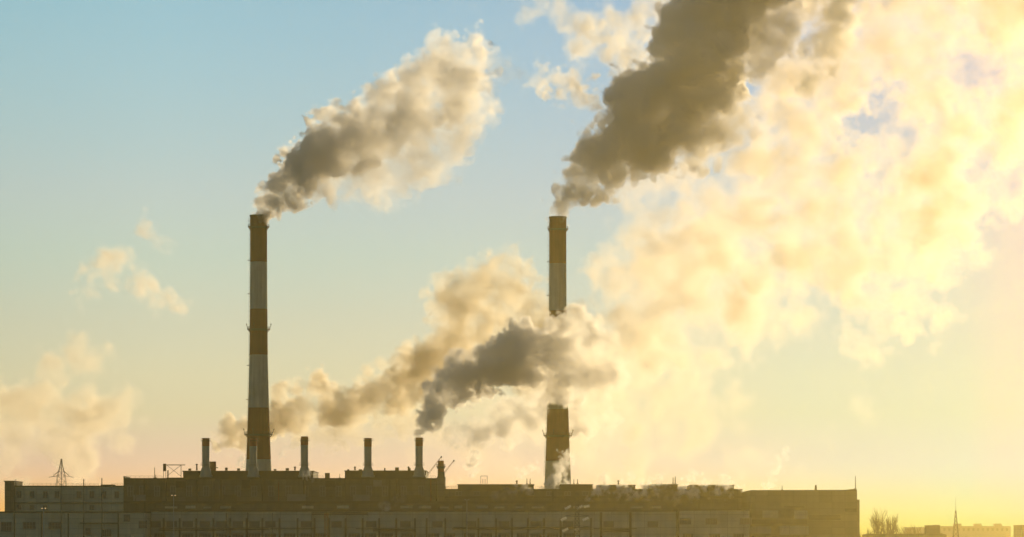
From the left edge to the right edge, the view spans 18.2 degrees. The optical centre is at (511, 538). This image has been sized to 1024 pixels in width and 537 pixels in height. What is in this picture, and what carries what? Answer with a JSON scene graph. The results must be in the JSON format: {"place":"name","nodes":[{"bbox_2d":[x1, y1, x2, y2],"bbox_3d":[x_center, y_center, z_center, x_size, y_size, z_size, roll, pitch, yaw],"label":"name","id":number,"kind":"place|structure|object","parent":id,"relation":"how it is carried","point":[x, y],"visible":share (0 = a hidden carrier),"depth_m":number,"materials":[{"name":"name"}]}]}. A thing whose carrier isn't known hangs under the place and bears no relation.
{"place":"outdoors","nodes":[
{"label":"outdoors","id":0,"kind":"place"},
{"bbox_2d":[4,481,123,510],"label":"office block","id":1,"kind":"structure","parent":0,"point":[19,497],"depth_m":1534.00,"materials":[{"name":"concrete"}]},
{"bbox_2d":[83,479,83,536],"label":"utility pole","id":2,"kind":"object","parent":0,"point":[83,507],"visible":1,"depth_m":1439.79,"materials":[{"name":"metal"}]},
{"bbox_2d":[101,478,101,536],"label":"utility pole","id":3,"kind":"object","parent":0,"point":[101,507],"visible":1,"depth_m":1439.82,"materials":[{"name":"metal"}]},
{"bbox_2d":[123,467,436,511],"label":"boiler house","id":4,"kind":"structure","parent":0,"point":[145,494],"depth_m":1533.00,"materials":[{"name":"concrete"}]},
{"bbox_2d":[127,486,132,495],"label":"window","id":5,"kind":"structure","parent":4,"relation":"in","point":[129,488],"depth_m":1532.91,"materials":[{"name":"brown glass"}]},
{"bbox_2d":[139,486,143,494],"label":"window","id":6,"kind":"structure","parent":4,"relation":"in","point":[141,488],"depth_m":1532.91,"materials":[{"name":"brown glass"}]},
{"bbox_2d":[154,486,159,495],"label":"window","id":7,"kind":"structure","parent":4,"relation":"in","point":[156,488],"depth_m":1532.91,"materials":[{"name":"brown glass"}]},
{"bbox_2d":[163,464,180,477],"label":"roof gantry","id":8,"kind":"object","parent":4,"relation":"on","point":[164,467],"visible":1,"depth_m":1537.86,"materials":[{"name":"metal"}]},
{"bbox_2d":[170,486,175,495],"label":"window","id":9,"kind":"structure","parent":4,"relation":"in","point":[172,488],"depth_m":1532.91,"materials":[{"name":"brown glass"}]},
{"bbox_2d":[186,486,191,495],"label":"window","id":10,"kind":"structure","parent":4,"relation":"in","point":[188,488],"depth_m":1532.91,"materials":[{"name":"brown glass"}]},
{"bbox_2d":[199,438,211,476],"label":"roof chimney","id":11,"kind":"object","parent":4,"relation":"on","point":[205,470],"visible":1,"depth_m":1537.35,"materials":[{"name":"white paint"}]},
{"bbox_2d":[203,486,208,495],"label":"window","id":12,"kind":"structure","parent":4,"relation":"in","point":[205,488],"depth_m":1532.91,"materials":[{"name":"brown glass"}]},
{"bbox_2d":[209,461,217,470],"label":"roof tank","id":13,"kind":"object","parent":4,"relation":"on","point":[212,465],"visible":0.81,"depth_m":1562.00,"materials":[{"name":"metal"}]},
{"bbox_2d":[219,486,224,495],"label":"window","id":14,"kind":"structure","parent":4,"relation":"in","point":[223,487],"depth_m":1532.91,"materials":[{"name":"brown glass"}]},
{"bbox_2d":[235,486,240,495],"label":"window","id":15,"kind":"structure","parent":4,"relation":"in","point":[237,488],"depth_m":1532.91,"materials":[{"name":"brown glass"}]},
{"bbox_2d":[247,438,259,476],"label":"roof chimney","id":16,"kind":"object","parent":4,"relation":"on","point":[253,471],"visible":1,"depth_m":1537.41,"materials":[{"name":"white paint"}]},
{"bbox_2d":[251,486,256,495],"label":"window","id":17,"kind":"structure","parent":4,"relation":"in","point":[253,488],"depth_m":1532.91,"materials":[{"name":"brown glass"}]},
{"bbox_2d":[268,486,273,495],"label":"window","id":18,"kind":"structure","parent":4,"relation":"in","point":[270,488],"depth_m":1532.91,"materials":[{"name":"brown glass"}]},
{"bbox_2d":[285,486,290,495],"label":"window","id":19,"kind":"structure","parent":4,"relation":"in","point":[287,488],"depth_m":1532.91,"materials":[{"name":"brown glass"}]},
{"bbox_2d":[298,436,310,476],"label":"roof chimney","id":20,"kind":"object","parent":4,"relation":"on","point":[304,470],"visible":1,"depth_m":1537.36,"materials":[{"name":"white paint"}]},
{"bbox_2d":[320,486,324,495],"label":"window","id":21,"kind":"structure","parent":4,"relation":"in","point":[322,488],"depth_m":1532.91,"materials":[{"name":"brown glass"}]},
{"bbox_2d":[336,486,340,495],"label":"window","id":22,"kind":"structure","parent":4,"relation":"in","point":[338,488],"depth_m":1532.91,"materials":[{"name":"brown glass"}]},
{"bbox_2d":[350,486,355,495],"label":"window","id":23,"kind":"structure","parent":4,"relation":"in","point":[352,488],"depth_m":1532.91,"materials":[{"name":"brown glass"}]},
{"bbox_2d":[361,438,374,476],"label":"roof chimney","id":24,"kind":"object","parent":4,"relation":"on","point":[367,470],"visible":1,"depth_m":1537.41,"materials":[{"name":"white paint"}]},
{"bbox_2d":[366,486,371,495],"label":"window","id":25,"kind":"structure","parent":4,"relation":"in","point":[368,488],"depth_m":1532.91,"materials":[{"name":"brown glass"}]},
{"bbox_2d":[382,486,387,495],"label":"window","id":26,"kind":"structure","parent":4,"relation":"in","point":[384,488],"depth_m":1532.91,"materials":[{"name":"brown glass"}]},
{"bbox_2d":[401,486,406,495],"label":"window","id":27,"kind":"structure","parent":4,"relation":"in","point":[403,488],"depth_m":1532.91,"materials":[{"name":"brown glass"}]},
{"bbox_2d":[413,437,425,476],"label":"roof chimney","id":28,"kind":"object","parent":4,"relation":"on","point":[419,470],"visible":1,"depth_m":1537.39,"materials":[{"name":"white paint"}]},
{"bbox_2d":[418,486,423,495],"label":"window","id":29,"kind":"structure","parent":4,"relation":"in","point":[420,488],"depth_m":1532.91,"materials":[{"name":"brown glass"}]},
{"bbox_2d":[150,501,676,536],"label":"turbine hall","id":30,"kind":"structure","parent":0,"point":[410,518],"depth_m":1480.00,"materials":[{"name":"grey concrete"}]},
{"bbox_2d":[150,521,160,527],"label":"window","id":31,"kind":"structure","parent":30,"relation":"in","point":[153,524],"depth_m":1479.95,"materials":[{"name":"grey glass"}]},
{"bbox_2d":[154,533,165,536],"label":"window","id":32,"kind":"structure","parent":30,"relation":"in","point":[155,534],"depth_m":1479.95,"materials":[{"name":"grey glass"}]},
{"bbox_2d":[166,521,176,527],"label":"window","id":33,"kind":"structure","parent":30,"relation":"in","point":[169,524],"depth_m":1479.95,"materials":[{"name":"grey glass"}]},
{"bbox_2d":[182,521,192,527],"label":"window","id":34,"kind":"structure","parent":30,"relation":"in","point":[185,524],"depth_m":1479.95,"materials":[{"name":"grey glass"}]},
{"bbox_2d":[182,533,193,536],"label":"window","id":35,"kind":"structure","parent":30,"relation":"in","point":[183,534],"depth_m":1479.95,"materials":[{"name":"grey glass"}]},
{"bbox_2d":[199,521,209,527],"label":"window","id":36,"kind":"structure","parent":30,"relation":"in","point":[202,524],"depth_m":1479.95,"materials":[{"name":"grey glass"}]},
{"bbox_2d":[199,533,210,536],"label":"window","id":37,"kind":"structure","parent":30,"relation":"in","point":[200,534],"depth_m":1479.95,"materials":[{"name":"grey glass"}]},
{"bbox_2d":[216,521,225,527],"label":"window","id":38,"kind":"structure","parent":30,"relation":"in","point":[219,524],"depth_m":1479.95,"materials":[{"name":"grey glass"}]},
{"bbox_2d":[216,533,225,536],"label":"window","id":39,"kind":"structure","parent":30,"relation":"in","point":[217,534],"depth_m":1479.95,"materials":[{"name":"grey glass"}]},
{"bbox_2d":[232,521,242,526],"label":"window","id":40,"kind":"structure","parent":30,"relation":"in","point":[234,523],"depth_m":1479.95,"materials":[{"name":"grey glass"}]},
{"bbox_2d":[232,533,243,536],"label":"window","id":41,"kind":"structure","parent":30,"relation":"in","point":[233,534],"depth_m":1479.95,"materials":[{"name":"grey glass"}]},
{"bbox_2d":[249,521,259,526],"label":"window","id":42,"kind":"structure","parent":30,"relation":"in","point":[251,523],"depth_m":1479.95,"materials":[{"name":"grey glass"}]},
{"bbox_2d":[249,533,259,536],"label":"window","id":43,"kind":"structure","parent":30,"relation":"in","point":[250,534],"depth_m":1479.95,"materials":[{"name":"grey glass"}]},
{"bbox_2d":[265,521,275,527],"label":"window","id":44,"kind":"structure","parent":30,"relation":"in","point":[267,523],"depth_m":1479.95,"materials":[{"name":"grey glass"}]},
{"bbox_2d":[265,533,275,536],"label":"window","id":45,"kind":"structure","parent":30,"relation":"in","point":[266,534],"depth_m":1479.95,"materials":[{"name":"grey glass"}]},
{"bbox_2d":[284,533,294,536],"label":"window","id":46,"kind":"structure","parent":30,"relation":"in","point":[285,534],"depth_m":1479.95,"materials":[{"name":"grey glass"}]},
{"bbox_2d":[301,521,310,527],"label":"window","id":47,"kind":"structure","parent":30,"relation":"in","point":[304,524],"depth_m":1479.95,"materials":[{"name":"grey glass"}]},
{"bbox_2d":[300,533,311,536],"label":"window","id":48,"kind":"structure","parent":30,"relation":"in","point":[301,534],"depth_m":1479.95,"materials":[{"name":"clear glass"}]},
{"bbox_2d":[331,521,341,527],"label":"window","id":49,"kind":"structure","parent":30,"relation":"in","point":[334,524],"depth_m":1479.95,"materials":[{"name":"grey glass"}]},
{"bbox_2d":[348,533,359,536],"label":"window","id":50,"kind":"structure","parent":30,"relation":"in","point":[349,534],"depth_m":1479.95,"materials":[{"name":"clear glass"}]},
{"bbox_2d":[365,533,375,536],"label":"window","id":51,"kind":"structure","parent":30,"relation":"in","point":[366,534],"depth_m":1479.95,"materials":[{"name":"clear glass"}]},
{"bbox_2d":[366,521,376,527],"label":"window","id":52,"kind":"structure","parent":30,"relation":"in","point":[369,524],"depth_m":1479.95,"materials":[{"name":"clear glass"}]},
{"bbox_2d":[381,533,392,536],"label":"window","id":53,"kind":"structure","parent":30,"relation":"in","point":[382,534],"depth_m":1479.95,"materials":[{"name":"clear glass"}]},
{"bbox_2d":[400,521,410,527],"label":"window","id":54,"kind":"structure","parent":30,"relation":"in","point":[403,524],"depth_m":1479.95,"materials":[{"name":"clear glass"}]},
{"bbox_2d":[401,533,412,536],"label":"window","id":55,"kind":"structure","parent":30,"relation":"in","point":[402,534],"depth_m":1479.95,"materials":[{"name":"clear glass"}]},
{"bbox_2d":[428,533,438,536],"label":"window","id":56,"kind":"structure","parent":30,"relation":"in","point":[429,534],"depth_m":1479.95,"materials":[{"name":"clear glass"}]},
{"bbox_2d":[432,521,442,527],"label":"window","id":57,"kind":"structure","parent":30,"relation":"in","point":[435,524],"depth_m":1479.95,"materials":[{"name":"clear glass"}]},
{"bbox_2d":[446,533,454,536],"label":"window","id":58,"kind":"structure","parent":30,"relation":"in","point":[447,534],"depth_m":1479.95,"materials":[{"name":"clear glass"}]},
{"bbox_2d":[464,533,474,536],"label":"window","id":59,"kind":"structure","parent":30,"relation":"in","point":[465,534],"depth_m":1479.95,"materials":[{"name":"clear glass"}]},
{"bbox_2d":[466,521,475,526],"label":"window","id":60,"kind":"structure","parent":30,"relation":"in","point":[468,523],"depth_m":1479.95,"materials":[{"name":"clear glass"}]},
{"bbox_2d":[481,533,491,536],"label":"window","id":61,"kind":"structure","parent":30,"relation":"in","point":[482,534],"depth_m":1479.95,"materials":[{"name":"grey glass"}]},
{"bbox_2d":[499,521,508,526],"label":"window","id":62,"kind":"structure","parent":30,"relation":"in","point":[501,523],"depth_m":1479.95,"materials":[{"name":"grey glass"}]},
{"bbox_2d":[498,533,509,536],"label":"window","id":63,"kind":"structure","parent":30,"relation":"in","point":[499,534],"depth_m":1479.95,"materials":[{"name":"grey glass"}]},
{"bbox_2d":[517,533,526,536],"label":"window","id":64,"kind":"structure","parent":30,"relation":"in","point":[518,534],"depth_m":1479.95,"materials":[{"name":"grey glass"}]},
{"bbox_2d":[531,521,540,526],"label":"window","id":65,"kind":"structure","parent":30,"relation":"in","point":[533,523],"depth_m":1479.95,"materials":[{"name":"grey glass"}]},
{"bbox_2d":[530,533,541,536],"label":"window","id":66,"kind":"structure","parent":30,"relation":"in","point":[531,534],"depth_m":1479.95,"materials":[{"name":"grey glass"}]},
{"bbox_2d":[547,533,557,536],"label":"window","id":67,"kind":"structure","parent":30,"relation":"in","point":[548,534],"depth_m":1479.95,"materials":[{"name":"grey glass"}]},
{"bbox_2d":[563,521,572,526],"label":"window","id":68,"kind":"structure","parent":30,"relation":"in","point":[565,523],"depth_m":1479.95,"materials":[{"name":"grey glass"}]},
{"bbox_2d":[563,533,573,536],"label":"window","id":69,"kind":"structure","parent":30,"relation":"in","point":[564,534],"depth_m":1479.95,"materials":[{"name":"grey glass"}]},
{"bbox_2d":[603,521,613,527],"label":"window","id":70,"kind":"structure","parent":30,"relation":"in","point":[606,524],"depth_m":1479.95,"materials":[{"name":"brown glass"}]},
{"bbox_2d":[647,521,657,527],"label":"window","id":71,"kind":"structure","parent":30,"relation":"in","point":[650,524],"depth_m":1479.95,"materials":[{"name":"brown glass"}]},
{"bbox_2d":[0,0,1023,536],"label":"sky","id":72,"kind":"structure","parent":0,"point":[795,232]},
{"bbox_2d":[445,484,742,509],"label":"machine hall","id":73,"kind":"structure","parent":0,"point":[710,497],"depth_m":1533.50,"materials":[{"name":"concrete"}]},
{"bbox_2d":[742,489,859,536],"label":"end block","id":74,"kind":"structure","parent":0,"point":[804,513],"depth_m":1500.00,"materials":[{"name":"brown concrete"}]},
{"bbox_2d":[863,525,946,536],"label":"shed","id":75,"kind":"structure","parent":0,"point":[932,530],"depth_m":1700.00,"materials":[{"name":"concrete"}]},
{"bbox_2d":[904,527,924,533],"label":"apartment block","id":76,"kind":"structure","parent":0,"point":[922,530],"depth_m":2600.00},
{"bbox_2d":[952,510,958,536],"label":"radio tower","id":77,"kind":"structure","parent":0,"point":[955,516],"depth_m":1649.58,"materials":[{"name":"metal"}]},
{"bbox_2d":[940,524,1010,536],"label":"apartment block","id":78,"kind":"structure","parent":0,"point":[980,530],"depth_m":2600.00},
{"bbox_2d":[1013,525,1023,536],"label":"building","id":79,"kind":"structure","parent":0,"point":[1018,530],"depth_m":1811.02,"materials":[{"name":"concrete"}]},
{"label":"ground","id":80,"kind":"structure","parent":0,"visible":0},
{"bbox_2d":[41,507,45,536],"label":"lamp post","id":81,"kind":"object","parent":80,"relation":"on","point":[43,519],"visible":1,"depth_m":1429.88,"materials":[{"name":"metal"}]},
{"bbox_2d":[52,459,69,485],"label":"pylon","id":82,"kind":"object","parent":80,"relation":"on","point":[61,462],"visible":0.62,"depth_m":1639.89,"materials":[{"name":"metal"}]},
{"bbox_2d":[60,487,61,536],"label":"utility pole","id":83,"kind":"object","parent":80,"relation":"on","point":[61,515],"visible":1,"depth_m":1439.93,"materials":[{"name":"metal"}]},
{"bbox_2d":[0,511,150,536],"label":"annex","id":84,"kind":"object","parent":80,"relation":"on","point":[114,523],"visible":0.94,"depth_m":1460.00,"materials":[{"name":"grey concrete"}]},
{"bbox_2d":[1,522,11,530],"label":"window","id":85,"kind":"structure","parent":84,"relation":"in","point":[5,526],"depth_m":1459.85,"materials":[{"name":"grey glass"}]},
{"bbox_2d":[23,522,35,528],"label":"window","id":86,"kind":"structure","parent":84,"relation":"in","point":[26,525],"depth_m":1459.85,"materials":[{"name":"grey glass"}]},
{"bbox_2d":[48,522,59,528],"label":"window","id":87,"kind":"structure","parent":84,"relation":"in","point":[51,525],"depth_m":1459.85,"materials":[{"name":"grey glass"}]},
{"bbox_2d":[85,528,90,534],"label":"window","id":88,"kind":"structure","parent":84,"relation":"in","point":[87,530],"depth_m":1459.85,"materials":[{"name":"grey glass"}]},
{"bbox_2d":[102,529,111,536],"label":"window","id":89,"kind":"structure","parent":84,"relation":"in","point":[105,532],"depth_m":1459.85,"materials":[{"name":"grey glass"}]},
{"bbox_2d":[124,514,129,521],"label":"window","id":90,"kind":"structure","parent":84,"relation":"in","point":[126,516],"depth_m":1459.85,"materials":[{"name":"grey glass"}]},
{"bbox_2d":[139,521,146,527],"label":"window","id":91,"kind":"structure","parent":84,"relation":"in","point":[142,524],"depth_m":1459.85,"materials":[{"name":"grey glass"}]},
{"bbox_2d":[171,494,175,536],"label":"lamp post","id":92,"kind":"object","parent":80,"relation":"on","point":[173,512],"visible":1,"depth_m":1429.86,"materials":[{"name":"metal"}]},
{"bbox_2d":[243,214,273,470],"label":"power station chimney","id":93,"kind":"object","parent":80,"relation":"on","point":[258,423],"visible":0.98,"depth_m":1610.98,"materials":[{"name":"concrete"}]},
{"bbox_2d":[436,461,445,500],"bbox_3d":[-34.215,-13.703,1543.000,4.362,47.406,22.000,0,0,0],"label":"chimney","id":94,"kind":"object","parent":80,"relation":"on","point":[441,480],"visible":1,"depth_m":1532.00,"materials":[{"name":"concrete"}]},
{"bbox_2d":[542,216,572,488],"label":"power station chimney","id":95,"kind":"object","parent":80,"relation":"on","point":[557,435],"visible":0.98,"depth_m":1610.87,"materials":[{"name":"concrete"}]},
{"bbox_2d":[561,493,589,536],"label":"insulator pylon","id":96,"kind":"object","parent":80,"relation":"on","point":[577,508],"visible":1,"depth_m":1099.41,"materials":[{"name":"metal"}]},
{"bbox_2d":[675,509,751,536],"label":"workshop","id":97,"kind":"structure","parent":80,"relation":"on","point":[713,522],"depth_m":1478.00,"materials":[{"name":"grey concrete"}]},
{"bbox_2d":[679,518,690,524],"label":"window","id":98,"kind":"structure","parent":97,"relation":"in","point":[682,521],"depth_m":1477.78,"materials":[{"name":"brown glass"}]},
{"bbox_2d":[683,533,692,536],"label":"window","id":99,"kind":"structure","parent":97,"relation":"in","point":[684,534],"depth_m":1477.78,"materials":[{"name":"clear glass"}]},
{"bbox_2d":[706,518,716,524],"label":"window","id":100,"kind":"structure","parent":97,"relation":"in","point":[709,521],"depth_m":1477.78,"materials":[{"name":"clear glass"}]},
{"bbox_2d":[709,533,719,536],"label":"window","id":101,"kind":"structure","parent":97,"relation":"in","point":[710,534],"depth_m":1477.78,"materials":[{"name":"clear glass"}]},
{"bbox_2d":[733,533,743,536],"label":"window","id":102,"kind":"structure","parent":97,"relation":"in","point":[734,534],"depth_m":1477.78,"materials":[{"name":"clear glass"}]},
{"bbox_2d":[740,518,751,524],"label":"window","id":103,"kind":"structure","parent":97,"relation":"in","point":[743,521],"depth_m":1477.78,"materials":[{"name":"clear glass"}]},
{"bbox_2d":[860,529,877,536],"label":"bare tree","id":104,"kind":"object","parent":80,"relation":"on","point":[869,535],"visible":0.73,"depth_m":1678.39,"materials":[{"name":"brown plant"}]},
{"bbox_2d":[868,506,886,533],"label":"bare tree","id":105,"kind":"object","parent":80,"relation":"on","point":[876,525],"visible":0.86,"depth_m":1759.64,"materials":[{"name":"brown plant"}]},
{"bbox_2d":[879,515,898,533],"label":"bare tree","id":106,"kind":"object","parent":80,"relation":"on","point":[893,527],"visible":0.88,"depth_m":1763.22,"materials":[{"name":"brown plant"}]},
{"bbox_2d":[896,526,916,533],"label":"bare tree","id":107,"kind":"object","parent":80,"relation":"on","point":[904,532],"visible":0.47,"depth_m":2058.07,"materials":[{"name":"brown plant"}]},
{"bbox_2d":[904,524,921,533],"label":"bare tree","id":108,"kind":"object","parent":80,"relation":"on","point":[914,530],"visible":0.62,"depth_m":2057.43,"materials":[{"name":"brown plant"}]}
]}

